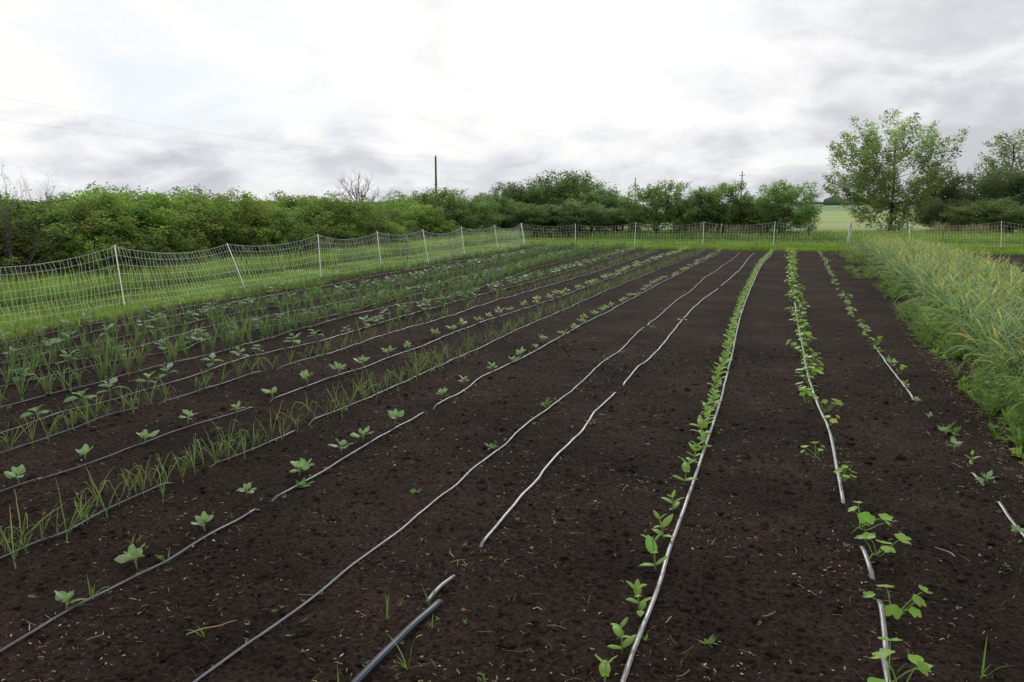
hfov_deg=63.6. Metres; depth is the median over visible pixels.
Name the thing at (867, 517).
squash plant
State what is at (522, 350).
brassica seedling
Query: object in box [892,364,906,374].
squash plant
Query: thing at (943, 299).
garlic plant
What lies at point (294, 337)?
brassica plant
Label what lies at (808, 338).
squash plant
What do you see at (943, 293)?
garlic plant
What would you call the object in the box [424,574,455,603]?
drip line scrap
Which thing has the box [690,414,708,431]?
flower seedling
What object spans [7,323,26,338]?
brassica plant
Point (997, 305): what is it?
garlic plant
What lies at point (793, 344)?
squash plant
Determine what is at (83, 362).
onion plant
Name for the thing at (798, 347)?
squash plant
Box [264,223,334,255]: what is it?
hedge shrub
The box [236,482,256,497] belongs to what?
brassica seedling
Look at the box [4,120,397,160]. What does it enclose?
power line
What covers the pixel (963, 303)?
garlic plant
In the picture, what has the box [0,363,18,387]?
onion plant
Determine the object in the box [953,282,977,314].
garlic plant
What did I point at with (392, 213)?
hedge shrub
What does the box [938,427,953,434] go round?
brassica seedling
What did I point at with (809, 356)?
squash plant
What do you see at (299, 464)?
brassica seedling
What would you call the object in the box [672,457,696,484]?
flower seedling
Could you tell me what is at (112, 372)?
onion plant
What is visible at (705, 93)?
sky
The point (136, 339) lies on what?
onion plant
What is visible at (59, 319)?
brassica plant
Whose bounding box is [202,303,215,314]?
brassica plant
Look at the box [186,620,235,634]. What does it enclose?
twig
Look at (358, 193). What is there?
dead tree
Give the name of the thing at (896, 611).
squash plant
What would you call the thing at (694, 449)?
flower seedling
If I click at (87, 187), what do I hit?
hedge shrub
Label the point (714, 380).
flower seedling
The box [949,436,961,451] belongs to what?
brassica seedling
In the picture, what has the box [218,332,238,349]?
onion plant
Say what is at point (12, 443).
onion plant
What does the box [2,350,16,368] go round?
onion plant
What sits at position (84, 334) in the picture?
onion plant
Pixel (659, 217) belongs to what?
tree
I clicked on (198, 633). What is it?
grass tuft
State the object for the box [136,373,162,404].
onion plant
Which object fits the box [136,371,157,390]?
brassica plant
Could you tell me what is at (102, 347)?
onion plant
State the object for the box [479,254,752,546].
drip line
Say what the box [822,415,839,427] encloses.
squash plant
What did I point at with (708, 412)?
flower seedling
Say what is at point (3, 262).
hedge shrub
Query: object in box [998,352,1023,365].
garlic plant
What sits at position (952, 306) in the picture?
garlic plant
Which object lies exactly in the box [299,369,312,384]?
brassica seedling
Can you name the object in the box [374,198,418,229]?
hedge shrub
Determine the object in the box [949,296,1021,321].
garlic plant
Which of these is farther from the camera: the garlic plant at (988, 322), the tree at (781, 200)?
the tree at (781, 200)
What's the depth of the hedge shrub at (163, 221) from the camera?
20.38 m
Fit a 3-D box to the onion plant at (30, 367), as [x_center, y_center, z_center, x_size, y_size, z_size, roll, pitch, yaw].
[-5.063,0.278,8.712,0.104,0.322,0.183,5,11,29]
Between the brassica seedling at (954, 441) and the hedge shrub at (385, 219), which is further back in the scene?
the hedge shrub at (385, 219)
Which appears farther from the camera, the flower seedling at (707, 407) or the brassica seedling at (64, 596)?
the flower seedling at (707, 407)
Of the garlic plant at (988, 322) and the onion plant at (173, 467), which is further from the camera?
the garlic plant at (988, 322)
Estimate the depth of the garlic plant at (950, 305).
11.83 m
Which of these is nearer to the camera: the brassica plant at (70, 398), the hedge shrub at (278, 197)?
the brassica plant at (70, 398)
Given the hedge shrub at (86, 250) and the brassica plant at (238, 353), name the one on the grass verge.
the hedge shrub at (86, 250)
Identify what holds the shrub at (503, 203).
on the grass verge
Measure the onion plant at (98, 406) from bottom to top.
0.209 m
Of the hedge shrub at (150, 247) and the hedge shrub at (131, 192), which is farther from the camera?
the hedge shrub at (131, 192)
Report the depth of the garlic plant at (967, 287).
13.03 m
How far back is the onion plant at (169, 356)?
9.52 m
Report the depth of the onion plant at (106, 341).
10.16 m
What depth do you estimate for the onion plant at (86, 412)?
6.95 m
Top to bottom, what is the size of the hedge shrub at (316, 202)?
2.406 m
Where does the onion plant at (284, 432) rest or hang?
on the soil
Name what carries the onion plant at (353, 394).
on the soil
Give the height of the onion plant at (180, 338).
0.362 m
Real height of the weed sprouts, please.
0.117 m
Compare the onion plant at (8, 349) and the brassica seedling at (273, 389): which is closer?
the brassica seedling at (273, 389)
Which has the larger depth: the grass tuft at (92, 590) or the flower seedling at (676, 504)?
the flower seedling at (676, 504)
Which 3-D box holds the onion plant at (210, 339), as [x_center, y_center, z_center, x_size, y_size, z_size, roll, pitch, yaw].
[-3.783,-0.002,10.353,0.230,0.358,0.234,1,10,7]
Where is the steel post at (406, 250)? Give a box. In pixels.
[406,235,407,261]
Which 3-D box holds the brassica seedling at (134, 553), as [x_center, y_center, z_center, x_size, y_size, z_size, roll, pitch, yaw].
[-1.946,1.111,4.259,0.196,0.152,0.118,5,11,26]
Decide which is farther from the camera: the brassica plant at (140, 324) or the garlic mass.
the garlic mass
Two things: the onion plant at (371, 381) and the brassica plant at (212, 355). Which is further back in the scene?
the brassica plant at (212, 355)
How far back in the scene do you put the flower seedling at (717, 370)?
8.47 m
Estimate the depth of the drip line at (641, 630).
4.44 m
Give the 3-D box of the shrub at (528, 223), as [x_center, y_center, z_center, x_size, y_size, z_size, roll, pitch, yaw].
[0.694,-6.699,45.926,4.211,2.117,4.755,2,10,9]
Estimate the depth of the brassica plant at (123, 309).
13.46 m
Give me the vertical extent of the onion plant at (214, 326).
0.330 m
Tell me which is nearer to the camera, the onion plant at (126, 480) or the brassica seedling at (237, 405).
the onion plant at (126, 480)
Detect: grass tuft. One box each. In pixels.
[87,577,105,598]
[185,624,206,637]
[385,592,388,618]
[391,634,416,669]
[419,580,440,605]
[980,639,1009,678]
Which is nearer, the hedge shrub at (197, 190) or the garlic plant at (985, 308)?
the garlic plant at (985, 308)
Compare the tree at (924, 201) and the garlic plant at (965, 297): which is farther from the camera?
the tree at (924, 201)
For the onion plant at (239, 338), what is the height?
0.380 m
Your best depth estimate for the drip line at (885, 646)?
4.29 m
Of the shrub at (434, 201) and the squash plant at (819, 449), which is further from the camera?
the shrub at (434, 201)
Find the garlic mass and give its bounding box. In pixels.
[850,231,1023,309]
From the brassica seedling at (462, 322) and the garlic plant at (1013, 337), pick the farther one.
the brassica seedling at (462, 322)
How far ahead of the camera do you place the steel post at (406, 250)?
25.29 m
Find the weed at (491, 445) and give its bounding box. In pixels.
[484,442,495,449]
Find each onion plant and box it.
[0,332,12,351]
[0,336,15,352]
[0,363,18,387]
[0,378,8,408]
[0,423,32,450]
[0,513,38,568]
[0,515,17,551]
[1,345,22,371]
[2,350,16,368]
[4,338,13,363]
[8,361,38,400]
[11,331,23,347]
[11,354,33,383]
[13,409,39,444]
[14,489,61,546]
[17,337,31,359]
[17,525,37,551]
[21,327,34,349]
[21,353,38,378]
[24,342,35,365]
[24,353,40,378]
[25,322,39,345]
[28,337,45,353]
[29,367,53,393]
[30,343,41,365]
[31,344,52,367]
[34,374,56,392]
[34,408,66,439]
[37,322,46,342]
[37,418,62,436]
[38,501,59,538]
[39,348,50,374]
[44,339,57,363]
[44,346,58,363]
[44,509,68,532]
[50,364,77,389]
[52,331,64,351]
[54,319,70,341]
[55,478,100,542]
[56,338,65,360]
[58,330,74,351]
[58,406,78,429]
[60,367,76,391]
[60,408,79,428]
[63,352,83,370]
[65,399,96,424]
[66,320,81,337]
[67,405,83,423]
[71,335,92,357]
[71,347,87,368]
[71,368,95,386]
[73,488,97,517]
[74,400,88,425]
[74,465,114,506]
[74,494,95,524]
[76,390,104,418]
[77,325,87,343]
[84,469,128,518]
[85,334,100,355]
[90,340,104,365]
[90,355,109,383]
[91,347,112,379]
[95,335,109,359]
[95,394,107,417]
[95,474,129,505]
[97,331,113,349]
[98,316,118,337]
[105,331,117,348]
[105,334,120,360]
[108,353,122,377]
[111,337,126,359]
[111,339,128,358]
[112,348,132,373]
[115,343,135,375]
[116,384,137,411]
[118,469,148,494]
[122,315,129,336]
[123,463,142,494]
[126,472,139,496]
[127,341,144,371]
[129,326,144,348]
[129,339,156,370]
[132,460,160,486]
[133,321,147,344]
[134,461,148,495]
[136,337,152,352]
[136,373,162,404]
[149,321,158,342]
[152,465,166,502]
[157,456,190,482]
[158,338,173,362]
[158,462,170,478]
[159,330,170,353]
[159,335,183,362]
[164,332,182,360]
[169,323,186,350]
[172,450,190,483]
[176,438,195,474]
[180,336,193,358]
[189,440,203,465]
[191,426,234,465]
[196,320,202,343]
[196,331,207,357]
[203,329,214,352]
[204,330,217,352]
[210,317,222,337]
[210,415,249,453]
[215,321,233,350]
[215,417,231,456]
[216,428,243,456]
[218,322,238,349]
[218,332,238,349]
[228,334,246,350]
[231,320,246,346]
[232,319,243,346]
[239,428,245,458]
[243,317,253,341]
[253,421,260,446]
[255,316,268,338]
[270,406,280,439]
[277,419,296,440]
[284,409,300,430]
[288,398,317,417]
[333,388,354,417]
[339,381,363,402]
[344,377,365,399]
[352,380,360,402]
[356,383,375,400]
[367,372,373,394]
[404,348,422,369]
[415,350,430,380]
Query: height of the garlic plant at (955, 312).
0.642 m
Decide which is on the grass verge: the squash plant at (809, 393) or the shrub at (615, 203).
the shrub at (615, 203)
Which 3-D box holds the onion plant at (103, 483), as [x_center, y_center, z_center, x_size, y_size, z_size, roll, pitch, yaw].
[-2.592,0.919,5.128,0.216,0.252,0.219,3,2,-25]
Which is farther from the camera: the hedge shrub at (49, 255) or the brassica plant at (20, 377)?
the hedge shrub at (49, 255)
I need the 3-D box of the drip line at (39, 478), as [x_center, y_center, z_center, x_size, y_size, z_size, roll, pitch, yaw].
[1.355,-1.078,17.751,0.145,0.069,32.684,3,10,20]
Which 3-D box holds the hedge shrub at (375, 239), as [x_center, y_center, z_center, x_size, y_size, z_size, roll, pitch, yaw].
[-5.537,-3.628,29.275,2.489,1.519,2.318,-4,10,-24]
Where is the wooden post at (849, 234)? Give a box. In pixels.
[846,223,852,247]
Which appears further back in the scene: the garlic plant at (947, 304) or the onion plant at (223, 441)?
the garlic plant at (947, 304)
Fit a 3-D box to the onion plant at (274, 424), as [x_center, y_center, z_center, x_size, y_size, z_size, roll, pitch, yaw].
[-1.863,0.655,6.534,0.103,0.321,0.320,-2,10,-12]
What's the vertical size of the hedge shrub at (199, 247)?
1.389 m
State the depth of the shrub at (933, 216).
49.79 m
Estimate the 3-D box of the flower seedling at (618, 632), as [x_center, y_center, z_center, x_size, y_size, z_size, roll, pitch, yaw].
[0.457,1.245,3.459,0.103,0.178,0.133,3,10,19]
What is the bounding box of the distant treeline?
[0,196,911,204]
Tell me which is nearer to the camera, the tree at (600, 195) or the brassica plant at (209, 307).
the brassica plant at (209, 307)
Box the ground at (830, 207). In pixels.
[12,204,915,210]
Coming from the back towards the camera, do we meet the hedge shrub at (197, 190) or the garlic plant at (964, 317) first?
the hedge shrub at (197, 190)
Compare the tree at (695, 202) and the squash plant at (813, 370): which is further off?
the tree at (695, 202)
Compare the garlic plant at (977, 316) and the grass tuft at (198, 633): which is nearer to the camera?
the grass tuft at (198, 633)
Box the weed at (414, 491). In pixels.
[410,487,421,493]
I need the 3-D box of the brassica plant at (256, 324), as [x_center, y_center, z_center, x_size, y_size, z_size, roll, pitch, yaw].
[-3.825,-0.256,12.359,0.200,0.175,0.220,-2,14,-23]
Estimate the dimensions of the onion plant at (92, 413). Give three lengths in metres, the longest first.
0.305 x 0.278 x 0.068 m
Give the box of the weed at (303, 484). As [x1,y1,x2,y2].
[296,477,313,487]
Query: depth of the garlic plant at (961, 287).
13.00 m
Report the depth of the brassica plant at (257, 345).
10.20 m
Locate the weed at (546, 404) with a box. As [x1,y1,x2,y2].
[542,398,551,407]
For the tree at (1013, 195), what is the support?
on the hay field
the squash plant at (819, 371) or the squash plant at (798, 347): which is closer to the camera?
the squash plant at (819, 371)
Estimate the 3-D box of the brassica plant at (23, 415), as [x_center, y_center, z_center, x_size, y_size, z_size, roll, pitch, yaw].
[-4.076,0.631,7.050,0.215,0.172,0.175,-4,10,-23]
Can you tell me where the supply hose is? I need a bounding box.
[351,599,442,681]
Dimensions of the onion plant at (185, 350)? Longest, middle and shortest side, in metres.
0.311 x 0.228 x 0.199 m
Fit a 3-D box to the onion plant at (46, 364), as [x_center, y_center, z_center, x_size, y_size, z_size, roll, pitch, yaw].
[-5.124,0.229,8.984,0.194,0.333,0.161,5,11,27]
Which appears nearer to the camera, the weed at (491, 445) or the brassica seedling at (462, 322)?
the weed at (491, 445)
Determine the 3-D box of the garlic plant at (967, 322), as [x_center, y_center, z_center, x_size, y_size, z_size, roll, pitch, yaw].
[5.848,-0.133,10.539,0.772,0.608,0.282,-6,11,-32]
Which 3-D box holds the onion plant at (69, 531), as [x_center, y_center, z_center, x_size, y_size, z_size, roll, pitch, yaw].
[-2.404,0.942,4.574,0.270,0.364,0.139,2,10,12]
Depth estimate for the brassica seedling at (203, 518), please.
4.73 m
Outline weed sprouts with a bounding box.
[2,285,1023,681]
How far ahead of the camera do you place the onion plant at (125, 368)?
9.07 m
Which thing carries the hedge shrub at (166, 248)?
on the grass verge
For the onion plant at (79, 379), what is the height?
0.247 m
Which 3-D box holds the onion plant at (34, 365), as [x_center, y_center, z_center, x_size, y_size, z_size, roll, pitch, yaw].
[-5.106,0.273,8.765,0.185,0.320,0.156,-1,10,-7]
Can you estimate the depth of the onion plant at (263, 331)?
11.44 m
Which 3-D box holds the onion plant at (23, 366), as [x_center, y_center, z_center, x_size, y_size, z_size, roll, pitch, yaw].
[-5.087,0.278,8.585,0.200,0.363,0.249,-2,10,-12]
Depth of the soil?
5.42 m
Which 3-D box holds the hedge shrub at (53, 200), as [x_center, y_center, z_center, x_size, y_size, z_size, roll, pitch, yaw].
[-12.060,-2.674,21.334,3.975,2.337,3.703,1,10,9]
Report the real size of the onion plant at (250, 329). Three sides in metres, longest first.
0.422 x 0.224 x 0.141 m
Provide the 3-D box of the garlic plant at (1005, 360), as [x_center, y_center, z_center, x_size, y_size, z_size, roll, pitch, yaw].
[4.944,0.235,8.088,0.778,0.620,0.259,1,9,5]
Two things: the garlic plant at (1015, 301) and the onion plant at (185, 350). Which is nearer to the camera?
the onion plant at (185, 350)
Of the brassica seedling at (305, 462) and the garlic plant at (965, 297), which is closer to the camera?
the brassica seedling at (305, 462)
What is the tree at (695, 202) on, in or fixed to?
on the grass verge
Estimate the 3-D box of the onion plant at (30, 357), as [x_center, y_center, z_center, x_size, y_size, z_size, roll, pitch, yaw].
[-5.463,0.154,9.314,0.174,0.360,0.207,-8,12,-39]
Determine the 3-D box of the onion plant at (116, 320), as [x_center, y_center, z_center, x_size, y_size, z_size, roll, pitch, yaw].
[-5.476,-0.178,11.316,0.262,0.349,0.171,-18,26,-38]
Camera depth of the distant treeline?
893.46 m
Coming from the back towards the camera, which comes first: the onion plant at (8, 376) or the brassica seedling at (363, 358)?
the brassica seedling at (363, 358)
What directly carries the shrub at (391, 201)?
on the grass verge
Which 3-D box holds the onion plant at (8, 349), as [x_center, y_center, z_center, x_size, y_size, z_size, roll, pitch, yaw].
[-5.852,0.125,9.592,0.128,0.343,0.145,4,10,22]
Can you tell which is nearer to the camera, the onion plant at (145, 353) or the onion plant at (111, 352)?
the onion plant at (145, 353)
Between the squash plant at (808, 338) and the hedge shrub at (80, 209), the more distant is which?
the hedge shrub at (80, 209)
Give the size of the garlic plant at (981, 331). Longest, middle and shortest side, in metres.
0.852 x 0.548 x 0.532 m
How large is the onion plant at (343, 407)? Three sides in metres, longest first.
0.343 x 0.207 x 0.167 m
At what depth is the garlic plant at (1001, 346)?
8.33 m
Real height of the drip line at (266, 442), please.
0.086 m
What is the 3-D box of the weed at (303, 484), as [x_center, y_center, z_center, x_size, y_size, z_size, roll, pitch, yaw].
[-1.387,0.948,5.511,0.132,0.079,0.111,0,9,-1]
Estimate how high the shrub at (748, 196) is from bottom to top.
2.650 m
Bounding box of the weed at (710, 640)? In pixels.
[698,634,717,647]
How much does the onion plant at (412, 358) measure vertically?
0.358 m
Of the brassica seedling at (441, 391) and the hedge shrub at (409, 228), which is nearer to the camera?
the brassica seedling at (441, 391)
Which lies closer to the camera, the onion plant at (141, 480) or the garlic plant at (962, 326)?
the onion plant at (141, 480)
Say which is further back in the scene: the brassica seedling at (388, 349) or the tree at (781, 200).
the tree at (781, 200)
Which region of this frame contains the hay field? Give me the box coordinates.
[462,210,1023,235]
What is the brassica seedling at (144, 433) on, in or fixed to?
on the soil
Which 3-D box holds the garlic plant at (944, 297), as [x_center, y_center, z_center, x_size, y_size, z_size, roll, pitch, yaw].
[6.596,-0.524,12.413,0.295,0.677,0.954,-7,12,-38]
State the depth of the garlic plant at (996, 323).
9.68 m
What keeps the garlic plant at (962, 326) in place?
on the soil
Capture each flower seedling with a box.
[595,655,617,681]
[607,617,635,654]
[626,578,652,616]
[639,533,667,571]
[652,510,673,539]
[661,490,683,510]
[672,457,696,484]
[686,441,703,463]
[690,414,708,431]
[690,417,710,443]
[693,431,711,449]
[701,401,713,415]
[702,400,714,412]
[702,407,714,426]
[708,376,720,390]
[708,390,721,403]
[708,394,719,407]
[711,373,720,387]
[713,366,725,384]
[714,358,728,375]
[718,352,730,369]
[722,339,732,353]
[965,450,980,465]
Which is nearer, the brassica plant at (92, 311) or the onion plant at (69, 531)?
the onion plant at (69, 531)
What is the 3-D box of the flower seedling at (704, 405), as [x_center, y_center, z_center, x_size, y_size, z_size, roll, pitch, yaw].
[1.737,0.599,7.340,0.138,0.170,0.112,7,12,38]
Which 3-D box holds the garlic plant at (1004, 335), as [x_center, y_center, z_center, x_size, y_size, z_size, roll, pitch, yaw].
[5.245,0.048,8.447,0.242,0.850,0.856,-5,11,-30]
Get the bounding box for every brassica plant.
[2,346,25,358]
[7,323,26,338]
[11,368,35,381]
[20,404,48,422]
[41,338,60,353]
[51,316,70,329]
[53,330,76,341]
[56,349,77,370]
[63,388,96,408]
[78,313,93,325]
[84,306,102,322]
[96,377,128,399]
[99,323,117,336]
[118,308,129,318]
[134,320,153,331]
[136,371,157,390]
[148,312,165,327]
[153,338,170,350]
[158,300,171,309]
[159,363,178,381]
[171,299,180,307]
[181,310,199,321]
[184,332,201,347]
[192,328,209,340]
[200,353,223,366]
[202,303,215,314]
[230,346,248,361]
[251,344,263,353]
[252,318,262,327]
[283,333,300,347]
[307,329,323,341]
[357,315,373,328]
[371,315,382,321]
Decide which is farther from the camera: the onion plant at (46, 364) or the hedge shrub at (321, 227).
the hedge shrub at (321, 227)
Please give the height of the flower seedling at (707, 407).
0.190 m
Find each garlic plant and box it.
[908,273,964,313]
[912,284,959,318]
[920,291,982,317]
[923,275,964,310]
[925,283,985,316]
[925,295,961,313]
[927,294,988,313]
[930,285,988,308]
[934,277,956,317]
[934,299,999,340]
[935,284,963,329]
[935,288,991,317]
[936,280,954,316]
[938,293,981,332]
[940,308,987,328]
[942,303,1012,360]
[943,311,990,342]
[945,277,981,303]
[945,309,990,344]
[947,331,1023,376]
[948,295,1019,328]
[948,307,990,347]
[949,281,1003,325]
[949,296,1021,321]
[950,292,978,313]
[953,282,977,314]
[953,314,996,346]
[953,316,1006,363]
[953,320,1021,359]
[957,271,963,302]
[959,302,1020,336]
[959,315,1018,354]
[960,308,1018,338]
[961,309,1020,344]
[962,292,1001,325]
[963,313,1023,365]
[967,321,1018,347]
[968,336,1023,375]
[971,319,1021,345]
[972,349,1023,378]
[973,311,994,325]
[974,287,1014,311]
[974,304,1023,354]
[976,318,1018,368]
[977,284,996,307]
[978,326,1022,368]
[981,307,1009,344]
[983,289,1022,326]
[983,317,1023,375]
[983,322,1015,370]
[986,290,1023,318]
[992,313,1023,347]
[994,325,1023,364]
[997,308,1013,355]
[998,351,1023,371]
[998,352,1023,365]
[1002,329,1023,350]
[1004,278,1023,316]
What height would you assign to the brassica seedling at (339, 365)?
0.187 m
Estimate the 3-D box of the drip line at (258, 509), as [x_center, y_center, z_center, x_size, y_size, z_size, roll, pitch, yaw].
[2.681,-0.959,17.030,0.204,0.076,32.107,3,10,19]
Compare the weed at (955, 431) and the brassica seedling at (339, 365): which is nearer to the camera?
the weed at (955, 431)
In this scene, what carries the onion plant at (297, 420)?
on the soil
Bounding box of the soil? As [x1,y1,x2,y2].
[0,247,1023,681]
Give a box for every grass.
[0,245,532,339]
[484,227,1023,254]
[679,221,1009,236]
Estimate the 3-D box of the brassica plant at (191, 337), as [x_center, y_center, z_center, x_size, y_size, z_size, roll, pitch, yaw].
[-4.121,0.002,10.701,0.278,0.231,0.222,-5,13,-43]
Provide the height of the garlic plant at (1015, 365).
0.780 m
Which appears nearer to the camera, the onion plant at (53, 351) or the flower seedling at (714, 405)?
the flower seedling at (714, 405)
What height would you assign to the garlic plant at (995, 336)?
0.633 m
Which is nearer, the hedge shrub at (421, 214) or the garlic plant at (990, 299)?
the garlic plant at (990, 299)
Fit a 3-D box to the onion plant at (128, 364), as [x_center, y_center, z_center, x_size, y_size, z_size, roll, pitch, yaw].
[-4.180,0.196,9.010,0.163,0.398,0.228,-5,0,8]
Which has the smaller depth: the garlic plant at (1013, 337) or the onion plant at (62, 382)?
the onion plant at (62, 382)
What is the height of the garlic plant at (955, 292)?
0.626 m
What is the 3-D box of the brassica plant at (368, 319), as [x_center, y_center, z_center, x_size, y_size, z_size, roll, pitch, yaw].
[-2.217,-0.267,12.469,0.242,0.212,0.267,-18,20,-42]
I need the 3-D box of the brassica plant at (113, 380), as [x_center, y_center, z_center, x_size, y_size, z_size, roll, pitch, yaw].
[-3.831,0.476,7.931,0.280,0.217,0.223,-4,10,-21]
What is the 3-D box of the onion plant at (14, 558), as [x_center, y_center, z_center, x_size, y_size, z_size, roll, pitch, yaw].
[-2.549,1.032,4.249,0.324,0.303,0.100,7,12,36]
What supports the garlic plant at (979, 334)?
on the soil
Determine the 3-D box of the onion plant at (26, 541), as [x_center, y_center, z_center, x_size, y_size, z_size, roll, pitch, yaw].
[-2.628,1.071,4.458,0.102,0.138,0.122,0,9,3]
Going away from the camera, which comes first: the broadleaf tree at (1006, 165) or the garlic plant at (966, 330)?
the garlic plant at (966, 330)
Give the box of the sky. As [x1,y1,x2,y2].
[0,0,1023,203]
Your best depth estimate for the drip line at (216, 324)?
11.94 m
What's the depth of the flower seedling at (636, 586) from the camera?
3.77 m
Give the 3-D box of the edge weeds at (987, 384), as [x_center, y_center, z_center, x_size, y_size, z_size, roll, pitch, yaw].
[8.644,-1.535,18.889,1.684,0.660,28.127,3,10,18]
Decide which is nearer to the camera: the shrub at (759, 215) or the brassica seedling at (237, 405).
the brassica seedling at (237, 405)
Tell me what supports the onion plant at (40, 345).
on the soil
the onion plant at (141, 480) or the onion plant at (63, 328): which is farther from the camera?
the onion plant at (63, 328)
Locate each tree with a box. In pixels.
[331,171,393,204]
[486,180,527,229]
[499,176,570,233]
[529,169,607,227]
[560,179,633,232]
[617,179,701,234]
[692,179,754,233]
[744,179,826,235]
[822,107,979,231]
[911,183,968,222]
[921,172,1010,221]
[953,167,1023,233]
[973,122,1023,226]
[983,167,1023,221]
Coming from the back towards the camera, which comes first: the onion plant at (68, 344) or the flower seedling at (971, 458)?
the onion plant at (68, 344)
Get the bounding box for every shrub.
[0,158,78,277]
[0,169,89,239]
[0,189,89,272]
[0,199,151,266]
[0,218,38,273]
[0,242,45,281]
[1,227,101,276]
[19,231,141,279]
[30,192,69,210]
[31,185,188,262]
[40,183,202,261]
[52,181,135,203]
[69,226,188,273]
[103,188,233,259]
[118,184,169,215]
[127,228,210,266]
[148,185,250,254]
[152,183,239,227]
[158,227,223,265]
[174,186,289,254]
[205,221,274,258]
[213,194,313,248]
[225,224,304,259]
[228,200,329,242]
[252,190,299,221]
[258,195,362,241]
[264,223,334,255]
[287,218,343,250]
[296,189,383,244]
[298,194,334,214]
[318,222,367,248]
[320,201,404,242]
[334,218,392,246]
[353,196,420,230]
[363,220,411,246]
[369,196,424,224]
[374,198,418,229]
[379,199,457,237]
[380,184,483,235]
[383,216,422,240]
[417,218,462,238]
[432,193,505,232]
[471,192,524,231]
[489,201,560,234]
[530,198,627,234]
[595,195,650,232]
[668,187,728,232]
[730,193,761,225]
[742,198,794,233]
[910,197,993,229]
[939,197,1023,232]
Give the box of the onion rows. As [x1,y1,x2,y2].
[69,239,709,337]
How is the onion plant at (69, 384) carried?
on the soil
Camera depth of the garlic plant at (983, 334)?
9.53 m
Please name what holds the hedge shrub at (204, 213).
on the grass verge
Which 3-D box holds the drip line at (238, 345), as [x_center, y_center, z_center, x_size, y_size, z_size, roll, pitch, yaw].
[-0.832,-1.235,18.602,0.525,0.050,29.602,3,10,18]
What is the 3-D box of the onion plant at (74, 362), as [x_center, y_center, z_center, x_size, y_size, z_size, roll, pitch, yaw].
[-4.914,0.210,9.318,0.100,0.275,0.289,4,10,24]
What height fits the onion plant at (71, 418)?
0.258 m
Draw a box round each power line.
[2,97,418,156]
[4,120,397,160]
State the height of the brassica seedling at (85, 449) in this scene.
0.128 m
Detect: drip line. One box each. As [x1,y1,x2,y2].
[0,250,521,353]
[0,251,683,491]
[0,251,721,651]
[0,252,652,452]
[0,253,698,558]
[0,258,530,373]
[0,272,505,386]
[1,252,536,362]
[1,252,628,432]
[2,252,606,406]
[10,257,461,341]
[193,252,739,681]
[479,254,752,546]
[620,254,771,681]
[794,301,890,681]
[820,253,1023,537]
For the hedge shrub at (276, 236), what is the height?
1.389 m
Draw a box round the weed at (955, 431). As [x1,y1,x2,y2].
[937,422,960,436]
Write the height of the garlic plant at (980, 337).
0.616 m
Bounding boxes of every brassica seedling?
[4,464,25,485]
[54,590,86,608]
[75,443,92,459]
[114,543,144,569]
[136,429,158,444]
[179,409,197,423]
[191,511,213,531]
[231,401,244,416]
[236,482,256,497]
[261,387,276,397]
[290,461,309,476]
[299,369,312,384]
[300,457,313,469]
[328,439,353,455]
[329,361,345,376]
[350,426,372,440]
[353,355,369,366]
[381,345,395,356]
[387,408,403,425]
[436,387,446,397]
[457,318,466,325]
[458,375,468,382]
[487,362,497,368]
[516,346,525,357]
[886,358,895,366]
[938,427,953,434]
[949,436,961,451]
[975,470,994,483]
[1011,524,1023,536]
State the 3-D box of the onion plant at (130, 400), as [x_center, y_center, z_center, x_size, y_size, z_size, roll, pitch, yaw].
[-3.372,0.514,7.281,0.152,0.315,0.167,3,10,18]
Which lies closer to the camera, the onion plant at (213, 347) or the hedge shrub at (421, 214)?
the onion plant at (213, 347)
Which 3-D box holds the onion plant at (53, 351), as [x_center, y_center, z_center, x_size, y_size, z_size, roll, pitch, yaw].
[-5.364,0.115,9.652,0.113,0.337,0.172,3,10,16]
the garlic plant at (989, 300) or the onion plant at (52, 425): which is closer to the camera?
the onion plant at (52, 425)
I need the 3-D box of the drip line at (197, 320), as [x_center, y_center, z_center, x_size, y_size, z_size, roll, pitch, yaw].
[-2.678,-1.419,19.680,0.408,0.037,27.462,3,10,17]
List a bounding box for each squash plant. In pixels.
[786,339,806,351]
[789,314,805,324]
[795,344,812,358]
[796,368,815,384]
[796,382,815,396]
[797,331,816,346]
[798,322,809,331]
[798,331,813,341]
[799,386,818,407]
[800,352,822,368]
[800,441,824,461]
[803,362,823,373]
[804,366,823,375]
[805,352,822,362]
[813,397,843,416]
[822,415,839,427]
[834,462,856,481]
[848,501,892,532]
[854,532,911,559]
[863,584,932,619]
[867,336,882,346]
[867,636,932,681]
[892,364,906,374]
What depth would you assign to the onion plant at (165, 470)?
5.54 m
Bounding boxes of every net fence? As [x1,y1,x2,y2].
[0,224,524,325]
[521,221,1021,246]
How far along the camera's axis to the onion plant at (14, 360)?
9.16 m
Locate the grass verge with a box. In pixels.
[0,234,994,339]
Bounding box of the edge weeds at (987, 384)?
[832,247,1023,458]
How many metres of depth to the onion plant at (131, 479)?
5.31 m
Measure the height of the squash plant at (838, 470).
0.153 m
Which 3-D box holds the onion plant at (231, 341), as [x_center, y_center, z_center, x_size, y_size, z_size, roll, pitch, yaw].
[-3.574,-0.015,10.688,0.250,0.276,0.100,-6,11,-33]
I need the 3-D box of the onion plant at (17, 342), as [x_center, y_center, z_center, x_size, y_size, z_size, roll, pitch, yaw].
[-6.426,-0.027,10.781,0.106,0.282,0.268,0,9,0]

